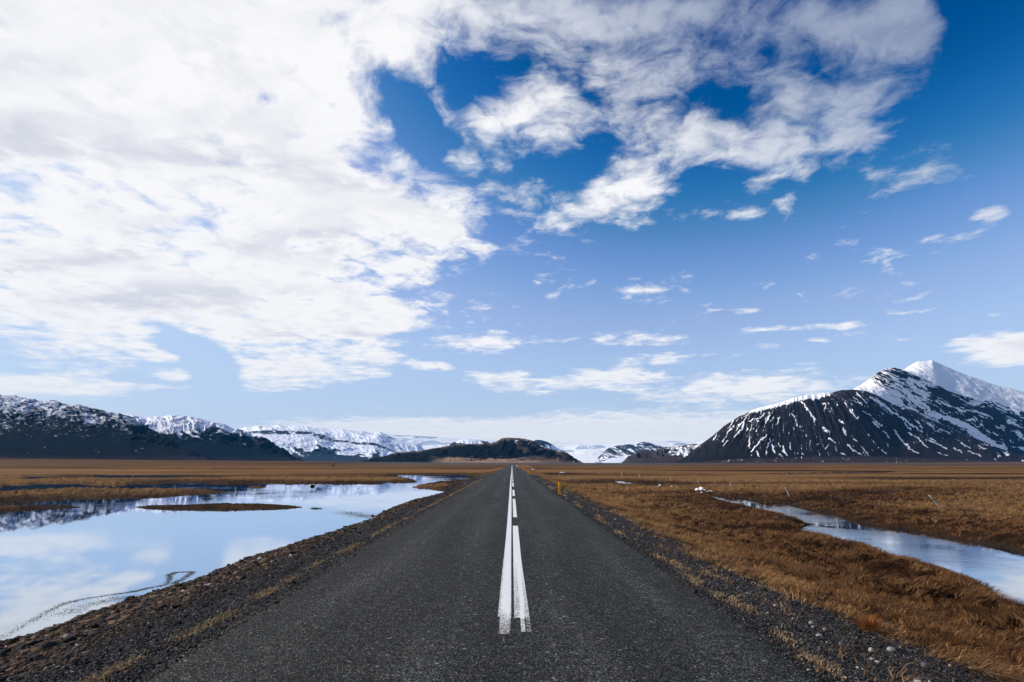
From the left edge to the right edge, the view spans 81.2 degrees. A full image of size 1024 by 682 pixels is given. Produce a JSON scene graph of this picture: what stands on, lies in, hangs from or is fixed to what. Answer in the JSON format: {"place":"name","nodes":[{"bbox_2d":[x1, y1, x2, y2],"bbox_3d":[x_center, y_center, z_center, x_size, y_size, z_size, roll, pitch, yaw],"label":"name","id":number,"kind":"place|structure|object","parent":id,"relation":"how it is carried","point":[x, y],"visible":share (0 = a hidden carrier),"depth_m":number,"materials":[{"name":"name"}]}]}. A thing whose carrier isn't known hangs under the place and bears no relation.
{"place":"outdoors","nodes":[
{"label":"outdoors","id":0,"kind":"place"},
{"bbox_2d":[0,394,216,460],"bbox_3d":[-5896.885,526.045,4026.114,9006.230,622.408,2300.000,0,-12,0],"label":"snowy mountain","id":1,"kind":"structure","parent":0,"point":[37,429],"depth_m":3119.04,"materials":[{"name":"black stone"}]},
{"bbox_2d":[123,413,303,460],"bbox_3d":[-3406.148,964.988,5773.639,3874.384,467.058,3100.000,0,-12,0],"label":"snowy mountain","id":2,"kind":"structure","parent":0,"point":[217,441],"depth_m":4701.88,"materials":[{"name":"white snow"}]},
{"bbox_2d":[0,475,469,639],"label":"pond water","id":3,"kind":"structure","parent":0,"point":[50,558],"depth_m":23.82,"materials":[{"name":"blue liquid"}]},
{"bbox_2d":[1,510,376,637],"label":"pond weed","id":4,"kind":"object","parent":3,"relation":"on","point":[180,579],"visible":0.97,"depth_m":13.04,"materials":[{"name":"aquatic plant"}]},
{"bbox_2d":[79,479,481,681],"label":"grass","id":5,"kind":"structure","parent":0,"point":[212,621],"depth_m":6.91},
{"bbox_2d":[241,425,423,461],"bbox_3d":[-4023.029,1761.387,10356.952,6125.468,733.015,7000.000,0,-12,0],"label":"snowy mountain","id":6,"kind":"structure","parent":0,"point":[305,443],"depth_m":8553.99,"materials":[{"name":"white snow"}]},
{"bbox_2d":[362,438,582,462],"bbox_3d":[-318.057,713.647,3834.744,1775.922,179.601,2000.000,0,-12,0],"label":"dark hill","id":7,"kind":"structure","parent":0,"point":[512,450],"depth_m":3284.04,"materials":[{"name":"black stone"}]},
{"bbox_2d":[135,465,827,681],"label":"road","id":8,"kind":"structure","parent":0,"point":[416,600],"depth_m":6.67,"materials":[{"name":"grey asphalt"}]},
{"bbox_2d":[498,469,511,633],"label":"road line","id":9,"kind":"object","parent":8,"relation":"on","point":[505,599],"visible":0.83,"depth_m":8.93,"materials":[{"name":"paint"}]},
{"bbox_2d":[513,499,516,516],"bbox_3d":[0.095,6.604,23.884,0.132,0.001,9.927,0,-12,0],"label":"road dash","id":10,"kind":"object","parent":8,"relation":"on","point":[514,510],"visible":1,"depth_m":22.15,"materials":[{"name":"paint"}]},
{"bbox_2d":[513,526,529,631],"bbox_3d":[0.111,4.030,11.273,0.176,0.001,10.521,0,-12,0],"label":"road dash","id":11,"kind":"object","parent":8,"relation":"on","point":[520,590],"visible":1,"depth_m":8.64,"materials":[{"name":"paint"}]},
{"bbox_2d":[446,439,561,450],"bbox_3d":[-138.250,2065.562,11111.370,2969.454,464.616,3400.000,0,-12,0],"label":"snowy ridge","id":12,"kind":"structure","parent":0,"point":[543,444],"depth_m":10667.88,"materials":[{"name":"white snow"}]},
{"bbox_2d":[0,458,1023,681],"bbox_3d":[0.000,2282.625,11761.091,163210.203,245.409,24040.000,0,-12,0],"label":"ground","id":13,"kind":"structure","parent":0,"point":[896,473],"depth_m":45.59,"materials":[{"name":"brown plant"}]},
{"bbox_2d":[0,477,480,681],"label":"rubble","id":14,"kind":"object","parent":13,"relation":"on","point":[96,624],"visible":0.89,"depth_m":8.66,"materials":[{"name":"gravel"}]},
{"bbox_2d":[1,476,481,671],"bbox_3d":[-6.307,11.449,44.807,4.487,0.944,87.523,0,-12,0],"label":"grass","id":15,"kind":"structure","parent":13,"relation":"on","point":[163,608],"depth_m":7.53,"materials":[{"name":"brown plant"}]},
{"bbox_2d":[0,473,492,522],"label":"grass","id":16,"kind":"structure","parent":13,"relation":"on","point":[186,488],"depth_m":62.87,"materials":[{"name":"brown plant"}]},
{"bbox_2d":[4,489,1019,681],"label":"gravel","id":17,"kind":"structure","parent":13,"relation":"on","point":[694,591],"depth_m":6.64,"materials":[{"name":"grey gravel"}]},
{"bbox_2d":[558,482,560,493],"bbox_3d":[2.675,8.380,33.673,0.125,0.818,0.071,-1,-12,3],"label":"marker post","id":18,"kind":"object","parent":13,"relation":"on","point":[559,489],"visible":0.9,"depth_m":33.66,"materials":[{"name":"yellow plastic"}]},
{"bbox_2d":[851,610,889,631],"bbox_3d":[4.147,3.256,6.968,0.542,0.238,0.516,0,-12,0],"label":"grass tussock","id":19,"kind":"object","parent":13,"relation":"on","point":[873,624],"depth_m":6.91,"materials":[{"name":"brown plant"}]},
{"bbox_2d":[887,647,895,651],"bbox_3d":[3.711,3.022,5.842,0.081,0.054,0.064,2,-12,-7],"label":"stone","id":20,"kind":"object","parent":13,"relation":"on","point":[891,649],"visible":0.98,"depth_m":5.82,"materials":[{"name":"white stone"}]},
{"bbox_2d":[921,662,928,667],"bbox_3d":[3.732,2.930,5.396,0.076,0.055,0.063,7,-14,-31],"label":"stone","id":21,"kind":"object","parent":13,"relation":"on","point":[925,664],"visible":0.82,"depth_m":5.38,"materials":[{"name":"grey stone"}]},
{"bbox_2d":[928,495,940,507],"bbox_3d":[24.457,9.354,34.424,0.139,1.129,0.136,-36,-9,-7],"label":"fence post","id":22,"kind":"object","parent":13,"relation":"in","point":[936,503],"visible":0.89,"depth_m":34.41,"materials":[{"name":"grey wood"}]},
{"bbox_2d":[0,0,1023,445],"label":"sky","id":23,"kind":"structure","parent":0,"point":[555,222],"materials":[{"name":"blue"}]},
{"bbox_2d":[385,433,705,462],"bbox_3d":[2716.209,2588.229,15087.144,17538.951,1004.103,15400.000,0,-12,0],"label":"glacier","id":24,"kind":"object","parent":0,"point":[587,453],"visible":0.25,"depth_m":16435.41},
{"bbox_2d":[595,442,662,462],"bbox_3d":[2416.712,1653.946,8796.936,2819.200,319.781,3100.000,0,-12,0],"label":"snowy mountain","id":25,"kind":"structure","parent":0,"point":[618,454],"depth_m":7955.59,"materials":[{"name":"white snow"}]},
{"bbox_2d":[621,443,701,462],"bbox_3d":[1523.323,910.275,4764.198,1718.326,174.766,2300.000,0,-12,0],"label":"rocky foothill","id":26,"kind":"structure","parent":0,"point":[670,454],"depth_m":4029.21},
{"bbox_2d":[535,478,914,681],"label":"grass","id":27,"kind":"structure","parent":0,"point":[730,598],"depth_m":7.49,"materials":[{"name":"brown plant"}]},
{"bbox_2d":[528,468,1023,600],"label":"stream water","id":28,"kind":"structure","parent":0,"point":[1000,568],"depth_m":20.16,"materials":[{"name":"blue liquid"}]},
{"bbox_2d":[677,360,1023,462],"bbox_3d":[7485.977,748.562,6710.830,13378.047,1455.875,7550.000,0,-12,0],"label":"snowy mountain","id":29,"kind":"structure","parent":0,"point":[926,411],"depth_m":3788.63,"materials":[{"name":"black stone"}]}
]}

